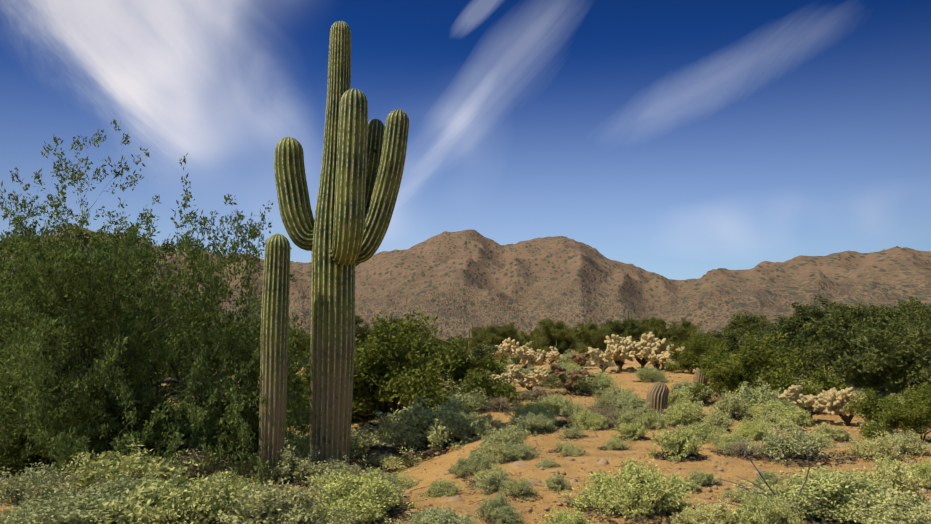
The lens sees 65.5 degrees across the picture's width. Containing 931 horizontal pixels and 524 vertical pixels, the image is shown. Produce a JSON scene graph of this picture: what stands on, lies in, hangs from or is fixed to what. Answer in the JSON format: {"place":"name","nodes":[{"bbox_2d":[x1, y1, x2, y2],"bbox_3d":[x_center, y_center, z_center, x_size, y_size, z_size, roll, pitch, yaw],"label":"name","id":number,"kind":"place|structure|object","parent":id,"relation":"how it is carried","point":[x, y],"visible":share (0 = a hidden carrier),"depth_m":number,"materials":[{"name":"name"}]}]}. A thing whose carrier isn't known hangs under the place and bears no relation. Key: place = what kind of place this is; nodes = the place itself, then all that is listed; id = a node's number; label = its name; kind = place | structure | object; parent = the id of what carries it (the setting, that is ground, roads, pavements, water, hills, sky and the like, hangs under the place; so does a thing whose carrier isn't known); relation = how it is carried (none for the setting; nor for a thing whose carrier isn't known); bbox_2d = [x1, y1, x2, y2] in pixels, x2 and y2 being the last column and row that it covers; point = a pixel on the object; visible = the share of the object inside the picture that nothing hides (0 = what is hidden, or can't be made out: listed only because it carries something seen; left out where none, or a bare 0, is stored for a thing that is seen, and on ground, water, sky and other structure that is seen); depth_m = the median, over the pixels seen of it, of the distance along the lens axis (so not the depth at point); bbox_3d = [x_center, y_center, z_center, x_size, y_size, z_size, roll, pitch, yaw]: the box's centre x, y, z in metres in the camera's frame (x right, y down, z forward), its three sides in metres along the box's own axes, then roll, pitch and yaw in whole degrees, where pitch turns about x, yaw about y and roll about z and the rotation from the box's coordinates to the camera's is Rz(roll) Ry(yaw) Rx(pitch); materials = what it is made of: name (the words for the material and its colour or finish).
{"place":"outdoors","nodes":[
{"label":"outdoors","id":0,"kind":"place"},
{"bbox_2d":[0,225,930,340],"bbox_3d":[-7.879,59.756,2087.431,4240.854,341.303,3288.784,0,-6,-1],"label":"mountain range","id":1,"kind":"structure","parent":0,"point":[462,282],"depth_m":1091.23,"materials":[{"name":"stone"}]},
{"bbox_2d":[0,342,930,523],"bbox_3d":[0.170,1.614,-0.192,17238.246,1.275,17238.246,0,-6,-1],"label":"desert ground","id":2,"kind":"structure","parent":0,"point":[573,469],"depth_m":9.55,"materials":[{"name":"soil"}]},
{"bbox_2d":[0,459,101,506],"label":"bursage bush","id":3,"kind":"object","parent":2,"relation":"on","point":[20,489],"visible":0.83,"depth_m":7.58,"materials":[{"name":"green plant"}]},
{"bbox_2d":[0,369,124,465],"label":"creosote bush","id":4,"kind":"object","parent":2,"relation":"on","point":[15,450],"visible":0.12,"depth_m":11.83,"materials":[{"name":"green plant"}]},
{"bbox_2d":[0,483,142,523],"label":"bursage bush","id":5,"kind":"object","parent":2,"relation":"on","point":[66,508],"visible":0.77,"depth_m":5.87,"materials":[{"name":"green plant"}]},
{"bbox_2d":[0,386,175,476],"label":"creosote bush","id":6,"kind":"object","parent":2,"relation":"on","point":[9,462],"visible":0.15,"depth_m":11.76,"materials":[{"name":"green plant"}]},
{"bbox_2d":[0,206,224,396],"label":"ironwood tree","id":7,"kind":"object","parent":2,"relation":"on","point":[7,285],"visible":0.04,"depth_m":16.21,"materials":[{"name":"green plant"}]},
{"bbox_2d":[72,472,165,503],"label":"bursage bush","id":8,"kind":"object","parent":2,"relation":"on","point":[120,488],"visible":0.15,"depth_m":6.54,"materials":[{"name":"green plant"}]},
{"bbox_2d":[60,439,199,495],"bbox_3d":[-4.735,3.027,9.933,2.223,1.127,2.049,-1,-6,7],"label":"bursage bush","id":9,"kind":"object","parent":2,"relation":"on","point":[137,466],"visible":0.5,"depth_m":9.75,"materials":[{"name":"green plant"}]},
{"bbox_2d":[0,120,309,488],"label":"ironwood tree","id":10,"kind":"object","parent":2,"relation":"on","point":[45,326],"visible":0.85,"depth_m":11.68,"materials":[{"name":"green plant"}]},
{"bbox_2d":[97,460,259,523],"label":"bursage bush","id":11,"kind":"object","parent":2,"relation":"on","point":[175,499],"visible":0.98,"depth_m":5.86,"materials":[{"name":"green plant"}]},
{"bbox_2d":[155,439,250,483],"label":"bursage bush","id":12,"kind":"object","parent":2,"relation":"on","point":[193,474],"visible":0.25,"depth_m":10.94,"materials":[{"name":"green plant"}]},
{"bbox_2d":[155,382,258,456],"bbox_3d":[-4.730,3.059,13.832,2.922,1.591,3.374,1,-6,-6],"label":"creosote bush","id":13,"kind":"object","parent":2,"relation":"on","point":[217,414],"visible":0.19,"depth_m":13.28,"materials":[{"name":"green plant"}]},
{"bbox_2d":[188,469,264,523],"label":"bursage bush","id":14,"kind":"object","parent":2,"relation":"on","point":[235,488],"visible":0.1,"depth_m":6.64,"materials":[{"name":"green plant"}]},
{"bbox_2d":[215,476,332,523],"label":"bursage bush","id":15,"kind":"object","parent":2,"relation":"on","point":[270,505],"visible":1,"depth_m":5.87,"materials":[{"name":"green plant"}]},
{"bbox_2d":[258,233,290,481],"bbox_3d":[-3.036,1.623,11.460,0.430,4.194,0.425,0,-6,-1],"label":"saguaro","id":16,"kind":"object","parent":2,"relation":"on","point":[274,339],"visible":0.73,"depth_m":11.34,"materials":[{"name":"plant"}]},
{"bbox_2d":[246,438,330,487],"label":"bursage bush","id":17,"kind":"object","parent":2,"relation":"on","point":[294,469],"visible":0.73,"depth_m":11.06,"materials":[{"name":"green plant"}]},
{"bbox_2d":[288,327,309,360],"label":"palo verde","id":18,"kind":"object","parent":2,"relation":"on","point":[300,343],"visible":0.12,"depth_m":47.30,"materials":[{"name":"green plant"}]},
{"bbox_2d":[245,428,360,471],"bbox_3d":[-2.889,3.392,12.865,2.014,0.859,2.469,0,-6,-4],"label":"bursage bush","id":19,"kind":"object","parent":2,"relation":"on","point":[305,440],"visible":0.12,"depth_m":12.64,"materials":[{"name":"green plant"}]},
{"bbox_2d":[287,345,367,413],"bbox_3d":[-3.993,3.242,18.856,3.034,2.356,2.721,-2,-7,19],"label":"creosote bush","id":20,"kind":"object","parent":2,"relation":"on","point":[303,380],"visible":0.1,"depth_m":18.76,"materials":[{"name":"green plant"}]},
{"bbox_2d":[300,455,368,490],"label":"bursage bush","id":21,"kind":"object","parent":2,"relation":"on","point":[345,468],"visible":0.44,"depth_m":11.25,"materials":[{"name":"green plant"}]},
{"bbox_2d":[296,501,376,523],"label":"bursage bush","id":22,"kind":"object","parent":2,"relation":"on","point":[335,519],"visible":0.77,"depth_m":6.04,"materials":[{"name":"green plant"}]},
{"bbox_2d":[274,21,408,472],"bbox_3d":[-2.150,-0.229,12.398,1.820,8.079,1.743,-6,-8,42],"label":"saguaro","id":23,"kind":"object","parent":2,"relation":"on","point":[341,236],"visible":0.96,"depth_m":12.04,"materials":[{"name":"plant"}]},
{"bbox_2d":[304,466,426,523],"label":"bursage bush","id":24,"kind":"object","parent":2,"relation":"on","point":[375,498],"visible":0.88,"depth_m":6.61,"materials":[{"name":"green plant"}]},
{"bbox_2d":[350,424,388,464],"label":"bursage bush","id":25,"kind":"object","parent":2,"relation":"on","point":[360,453],"visible":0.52,"depth_m":13.26,"materials":[{"name":"green plant"}]},
{"bbox_2d":[355,313,421,348],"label":"palo verde tree","id":26,"kind":"object","parent":2,"relation":"on","point":[361,330],"visible":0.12,"depth_m":49.61,"materials":[{"name":"green plant"}]},
{"bbox_2d":[357,445,429,475],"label":"bursage bush","id":27,"kind":"object","parent":2,"relation":"on","point":[393,462],"visible":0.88,"depth_m":11.82,"materials":[{"name":"green plant"}]},
{"bbox_2d":[287,309,527,440],"bbox_3d":[-1.979,3.089,17.075,6.035,3.858,4.458,-5,-8,38],"label":"creosote bush","id":28,"kind":"object","parent":2,"relation":"on","point":[374,380],"visible":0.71,"depth_m":16.29,"materials":[{"name":"green plant"}]},
{"bbox_2d":[358,393,490,465],"bbox_3d":[-0.575,3.062,12.820,2.517,1.485,2.430,-4,-8,35],"label":"bursage bush","id":29,"kind":"object","parent":2,"relation":"on","point":[426,432],"visible":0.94,"depth_m":12.50,"materials":[{"name":"green plant"}]},
{"bbox_2d":[393,505,481,523],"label":"bursage bush","id":30,"kind":"object","parent":2,"relation":"on","point":[436,516],"visible":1,"depth_m":6.01,"materials":[{"name":"green plant"}]},
{"bbox_2d":[389,336,498,384],"bbox_3d":[-0.709,2.978,19.858,3.490,1.890,3.173,2,-7,-20],"label":"palo verde tree","id":31,"kind":"object","parent":2,"relation":"on","point":[477,355],"visible":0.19,"depth_m":19.28,"materials":[{"name":"green plant"}]},
{"bbox_2d":[418,479,471,497],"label":"bursage bush","id":32,"kind":"object","parent":2,"relation":"on","point":[441,488],"visible":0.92,"depth_m":7.65,"materials":[{"name":"green plant"}]},
{"bbox_2d":[436,385,487,414],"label":"bursage bush","id":33,"kind":"object","parent":2,"relation":"on","point":[467,404],"visible":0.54,"depth_m":15.64,"materials":[{"name":"green plant"}]},
{"bbox_2d":[3,371,930,523],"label":"desert stones","id":34,"kind":"object","parent":2,"relation":"on","point":[602,461],"visible":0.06,"depth_m":8.91,"materials":[{"name":"stone"}]},
{"bbox_2d":[434,344,508,388],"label":"creosote bush","id":35,"kind":"object","parent":2,"relation":"on","point":[484,361],"visible":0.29,"depth_m":19.20,"materials":[{"name":"green plant"}]},
{"bbox_2d":[447,449,499,477],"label":"bursage bush","id":36,"kind":"object","parent":2,"relation":"on","point":[471,464],"visible":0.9,"depth_m":9.16,"materials":[{"name":"green plant"}]},
{"bbox_2d":[450,413,502,439],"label":"bursage bush","id":37,"kind":"object","parent":2,"relation":"on","point":[488,419],"visible":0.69,"depth_m":12.72,"materials":[{"name":"green plant"}]},
{"bbox_2d":[469,469,510,494],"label":"bursage bush","id":38,"kind":"object","parent":2,"relation":"on","point":[492,482],"visible":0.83,"depth_m":7.69,"materials":[{"name":"green plant"}]},
{"bbox_2d":[467,322,522,354],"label":"palo verde tree","id":39,"kind":"object","parent":2,"relation":"on","point":[491,334],"visible":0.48,"depth_m":65.21,"materials":[{"name":"green plant"}]},
{"bbox_2d":[476,393,515,412],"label":"bursage bush","id":40,"kind":"object","parent":2,"relation":"on","point":[498,406],"visible":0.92,"depth_m":15.79,"materials":[{"name":"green plant"}]},
{"bbox_2d":[474,442,521,463],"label":"bursage bush","id":41,"kind":"object","parent":2,"relation":"on","point":[494,451],"visible":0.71,"depth_m":9.65,"materials":[{"name":"green plant"}]},
{"bbox_2d":[473,492,525,523],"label":"bursage bush","id":42,"kind":"object","parent":2,"relation":"on","point":[497,510],"visible":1,"depth_m":6.53,"materials":[{"name":"green plant"}]},
{"bbox_2d":[472,423,541,453],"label":"bursage bush","id":43,"kind":"object","parent":2,"relation":"on","point":[512,436],"visible":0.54,"depth_m":10.53,"materials":[{"name":"green plant"}]},
{"bbox_2d":[493,442,543,463],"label":"bursage bush","id":44,"kind":"object","parent":2,"relation":"on","point":[523,453],"visible":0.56,"depth_m":9.75,"materials":[{"name":"green plant"}]},
{"bbox_2d":[495,473,543,501],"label":"bursage bush","id":45,"kind":"object","parent":2,"relation":"on","point":[523,488],"visible":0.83,"depth_m":7.41,"materials":[{"name":"green plant"}]},
{"bbox_2d":[493,410,561,436],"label":"bursage bush","id":46,"kind":"object","parent":2,"relation":"on","point":[535,425],"visible":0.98,"depth_m":12.23,"materials":[{"name":"green plant"}]},
{"bbox_2d":[512,367,548,393],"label":"cholla cactus","id":47,"kind":"object","parent":2,"relation":"on","point":[532,378],"visible":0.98,"depth_m":18.82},
{"bbox_2d":[516,345,545,368],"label":"cholla cactus","id":48,"kind":"object","parent":2,"relation":"on","point":[531,357],"visible":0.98,"depth_m":24.65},
{"bbox_2d":[503,398,561,427],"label":"bursage bush","id":49,"kind":"object","parent":2,"relation":"on","point":[535,409],"visible":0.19,"depth_m":13.13,"materials":[{"name":"green plant"}]},
{"bbox_2d":[517,383,556,401],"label":"bursage bush","id":50,"kind":"object","parent":2,"relation":"on","point":[534,395],"visible":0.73,"depth_m":17.57,"materials":[{"name":"green plant"}]},
{"bbox_2d":[509,327,582,357],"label":"palo verde","id":51,"kind":"object","parent":2,"relation":"on","point":[535,333],"visible":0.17,"depth_m":68.36,"materials":[{"name":"green plant"}]},
{"bbox_2d":[530,392,584,416],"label":"bursage bush","id":52,"kind":"object","parent":2,"relation":"on","point":[560,404],"visible":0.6,"depth_m":14.84,"materials":[{"name":"green plant"}]},
{"bbox_2d":[543,472,571,491],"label":"bursage bush","id":53,"kind":"object","parent":2,"relation":"on","point":[556,483],"visible":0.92,"depth_m":7.67,"materials":[{"name":"green plant"}]},
{"bbox_2d":[533,507,599,523],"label":"bursage bush","id":54,"kind":"object","parent":2,"relation":"on","point":[563,517],"visible":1,"depth_m":6.00,"materials":[{"name":"green plant"}]},
{"bbox_2d":[525,317,617,362],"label":"palo verde tree","id":55,"kind":"object","parent":2,"relation":"on","point":[559,338],"visible":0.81,"depth_m":49.27,"materials":[{"name":"green plant"}]},
{"bbox_2d":[548,364,594,394],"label":"cholla cactus","id":56,"kind":"object","parent":2,"relation":"on","point":[558,371],"visible":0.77,"depth_m":18.63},
{"bbox_2d":[552,366,611,394],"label":"bursage bush","id":57,"kind":"object","parent":2,"relation":"on","point":[599,385],"visible":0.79,"depth_m":18.63,"materials":[{"name":"green plant"}]},
{"bbox_2d":[567,407,612,430],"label":"bursage bush","id":58,"kind":"object","parent":2,"relation":"on","point":[592,421],"visible":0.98,"depth_m":12.85,"materials":[{"name":"green plant"}]},
{"bbox_2d":[588,346,618,373],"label":"cholla cactus","id":59,"kind":"object","parent":2,"relation":"on","point":[606,358],"visible":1,"depth_m":23.75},
{"bbox_2d":[575,318,659,352],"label":"palo verde tree","id":60,"kind":"object","parent":2,"relation":"on","point":[628,327],"visible":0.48,"depth_m":78.72,"materials":[{"name":"green plant"}]},
{"bbox_2d":[604,334,640,371],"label":"cholla cactus","id":61,"kind":"object","parent":2,"relation":"on","point":[627,346],"visible":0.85,"depth_m":24.51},
{"bbox_2d":[554,457,707,523],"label":"bursage bush","id":62,"kind":"object","parent":2,"relation":"on","point":[633,491],"visible":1,"depth_m":6.70,"materials":[{"name":"green plant"}]},
{"bbox_2d":[611,419,650,441],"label":"bursage bush","id":63,"kind":"object","parent":2,"relation":"on","point":[632,431],"visible":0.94,"depth_m":11.51,"materials":[{"name":"green plant"}]},
{"bbox_2d":[608,394,653,415],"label":"bursage bush","id":64,"kind":"object","parent":2,"relation":"on","point":[634,403],"visible":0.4,"depth_m":14.52,"materials":[{"name":"green plant"}]},
{"bbox_2d":[617,332,666,369],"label":"cholla cactus","id":65,"kind":"object","parent":2,"relation":"on","point":[657,345],"visible":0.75,"depth_m":25.29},
{"bbox_2d":[633,363,671,382],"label":"bursage bush","id":66,"kind":"object","parent":2,"relation":"on","point":[645,374],"visible":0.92,"depth_m":21.04,"materials":[{"name":"green plant"}]},
{"bbox_2d":[636,409,670,430],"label":"bursage bush","id":67,"kind":"object","parent":2,"relation":"on","point":[651,419],"visible":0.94,"depth_m":12.62,"materials":[{"name":"green plant"}]},
{"bbox_2d":[636,347,676,371],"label":"cholla cactus","id":68,"kind":"object","parent":2,"relation":"on","point":[656,361],"visible":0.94,"depth_m":24.33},
{"bbox_2d":[646,382,668,414],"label":"barrel cactus","id":69,"kind":"object","parent":2,"relation":"on","point":[657,394],"visible":0.65,"depth_m":14.47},
{"bbox_2d":[632,316,702,357],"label":"palo verde tree","id":70,"kind":"object","parent":2,"relation":"on","point":[676,335],"visible":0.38,"depth_m":64.67,"materials":[{"name":"green plant"}]},
{"bbox_2d":[643,422,708,461],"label":"bursage bush","id":71,"kind":"object","parent":2,"relation":"on","point":[678,446],"visible":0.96,"depth_m":9.74,"materials":[{"name":"green plant"}]},
{"bbox_2d":[661,399,711,426],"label":"bursage bush","id":72,"kind":"object","parent":2,"relation":"on","point":[685,413],"visible":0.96,"depth_m":13.13,"materials":[{"name":"green plant"}]},
{"bbox_2d":[671,380,722,406],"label":"bursage bush","id":73,"kind":"object","parent":2,"relation":"on","point":[686,389],"visible":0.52,"depth_m":16.37,"materials":[{"name":"green plant"}]},
{"bbox_2d":[663,329,735,372],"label":"creosote bush","id":74,"kind":"object","parent":2,"relation":"on","point":[699,347],"visible":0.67,"depth_m":23.35,"materials":[{"name":"green plant"}]},
{"bbox_2d":[669,496,738,523],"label":"bursage bush","id":75,"kind":"object","parent":2,"relation":"on","point":[700,514],"visible":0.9,"depth_m":6.25,"materials":[{"name":"green plant"}]},
{"bbox_2d":[687,468,722,487],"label":"bursage bush","id":76,"kind":"object","parent":2,"relation":"on","point":[705,479],"visible":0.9,"depth_m":8.08,"materials":[{"name":"green plant"}]},
{"bbox_2d":[683,421,728,443],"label":"bursage bush","id":77,"kind":"object","parent":2,"relation":"on","point":[704,432],"visible":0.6,"depth_m":11.25,"materials":[{"name":"green plant"}]},
{"bbox_2d":[700,408,736,433],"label":"bursage bush","id":78,"kind":"object","parent":2,"relation":"on","point":[718,420],"visible":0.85,"depth_m":12.35,"materials":[{"name":"green plant"}]},
{"bbox_2d":[709,389,754,420],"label":"bursage bush","id":79,"kind":"object","parent":2,"relation":"on","point":[734,406],"visible":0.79,"depth_m":13.96,"materials":[{"name":"green plant"}]},
{"bbox_2d":[706,432,757,455],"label":"bursage bush","id":80,"kind":"object","parent":2,"relation":"on","point":[724,440],"visible":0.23,"depth_m":10.40,"materials":[{"name":"green plant"}]},
{"bbox_2d":[710,438,766,460],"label":"bursage bush","id":81,"kind":"object","parent":2,"relation":"on","point":[739,452],"visible":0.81,"depth_m":9.94,"materials":[{"name":"green plant"}]},
{"bbox_2d":[707,310,783,355],"bbox_3d":[9.591,3.333,25.360,2.935,3.333,3.746,4,-7,-31],"label":"palo verde tree","id":82,"kind":"object","parent":2,"relation":"on","point":[740,326],"visible":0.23,"depth_m":25.27,"materials":[{"name":"green plant"}]},
{"bbox_2d":[724,416,778,441],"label":"bursage bush","id":83,"kind":"object","parent":2,"relation":"on","point":[752,430],"visible":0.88,"depth_m":11.40,"materials":[{"name":"green plant"}]},
{"bbox_2d":[726,377,792,416],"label":"bursage bush","id":84,"kind":"object","parent":2,"relation":"on","point":[749,395],"visible":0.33,"depth_m":14.30,"materials":[{"name":"green plant"}]},
{"bbox_2d":[719,489,805,523],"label":"bursage bush","id":85,"kind":"object","parent":2,"relation":"on","point":[757,510],"visible":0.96,"depth_m":6.14,"materials":[{"name":"green plant"}]},
{"bbox_2d":[707,438,822,523],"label":"dead branch pile","id":86,"kind":"object","parent":2,"relation":"on","point":[770,488],"visible":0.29,"depth_m":6.68,"materials":[{"name":"brown wood"}]},
{"bbox_2d":[689,329,847,403],"bbox_3d":[6.348,2.727,16.224,2.671,2.408,3.616,4,-7,-32],"label":"creosote bush","id":87,"kind":"object","parent":2,"relation":"on","point":[728,372],"visible":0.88,"depth_m":15.75,"materials":[{"name":"green plant"}]},
{"bbox_2d":[737,396,820,426],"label":"bursage bush","id":88,"kind":"object","parent":2,"relation":"on","point":[798,416],"visible":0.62,"depth_m":13.28,"materials":[{"name":"green plant"}]},
{"bbox_2d":[759,412,809,431],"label":"bursage bush","id":89,"kind":"object","parent":2,"relation":"on","point":[776,421],"visible":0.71,"depth_m":12.74,"materials":[{"name":"green plant"}]},
{"bbox_2d":[743,422,865,466],"bbox_3d":[4.428,2.576,9.827,1.576,0.796,1.658,5,-8,-39],"label":"bursage bush","id":90,"kind":"object","parent":2,"relation":"on","point":[792,447],"visible":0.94,"depth_m":9.63,"materials":[{"name":"green plant"}]},
{"bbox_2d":[778,385,840,423],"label":"cholla cactus","id":91,"kind":"object","parent":2,"relation":"on","point":[808,402],"visible":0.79,"depth_m":13.45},
{"bbox_2d":[734,301,887,379],"bbox_3d":[11.409,2.808,22.781,5.634,3.113,3.738,-1,-6,12],"label":"palo verde tree","id":92,"kind":"object","parent":2,"relation":"on","point":[796,336],"visible":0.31,"depth_m":22.39,"materials":[{"name":"green plant"}]},
{"bbox_2d":[733,464,900,523],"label":"bursage bush","id":93,"kind":"object","parent":2,"relation":"on","point":[835,493],"visible":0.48,"depth_m":6.50,"materials":[{"name":"green plant"}]},
{"bbox_2d":[813,421,854,442],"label":"bursage bush","id":94,"kind":"object","parent":2,"relation":"on","point":[838,434],"visible":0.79,"depth_m":11.25,"materials":[{"name":"green plant"}]},
{"bbox_2d":[817,387,864,425],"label":"cholla cactus","id":95,"kind":"object","parent":2,"relation":"on","point":[831,406],"visible":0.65,"depth_m":13.18,"materials":[{"name":"plant"}]},
{"bbox_2d":[801,304,930,396],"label":"palo verde tree","id":96,"kind":"object","parent":2,"relation":"on","point":[906,347],"visible":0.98,"depth_m":15.55,"materials":[{"name":"green plant"}]},
{"bbox_2d":[805,296,928,392],"bbox_3d":[11.440,2.268,18.881,4.268,2.977,4.882,6,-9,-44],"label":"palo verde tree","id":97,"kind":"object","parent":2,"relation":"on","point":[850,314],"visible":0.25,"depth_m":19.14,"materials":[{"name":"green plant"}]},
{"bbox_2d":[829,429,921,462],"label":"bursage bush","id":98,"kind":"object","parent":2,"relation":"on","point":[879,447],"visible":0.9,"depth_m":9.66,"materials":[{"name":"green plant"}]},
{"bbox_2d":[839,381,930,440],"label":"creosote bush","id":99,"kind":"object","parent":2,"relation":"on","point":[911,412],"visible":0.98,"depth_m":11.29,"materials":[{"name":"green plant"}]},
{"bbox_2d":[839,484,930,523],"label":"bursage bush","id":100,"kind":"object","parent":2,"relation":"on","point":[902,508],"visible":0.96,"depth_m":6.07,"materials":[{"name":"green plant"}]},
{"bbox_2d":[859,455,930,502],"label":"bursage bush","id":101,"kind":"object","parent":2,"relation":"on","point":[896,476],"visible":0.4,"depth_m":7.21,"materials":[{"name":"green plant"}]},
{"bbox_2d":[887,429,930,457],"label":"bursage bush","id":102,"kind":"object","parent":2,"relation":"on","point":[911,443],"visible":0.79,"depth_m":9.95,"materials":[{"name":"green plant"}]},
{"bbox_2d":[898,457,930,490],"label":"bursage bush","id":103,"kind":"object","parent":2,"relation":"on","point":[923,471],"visible":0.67,"depth_m":7.92,"materials":[{"name":"green plant"}]},
{"bbox_2d":[0,0,930,279],"label":"sky","id":104,"kind":"structure","parent":0,"point":[671,139],"materials":[{"name":"blue"}]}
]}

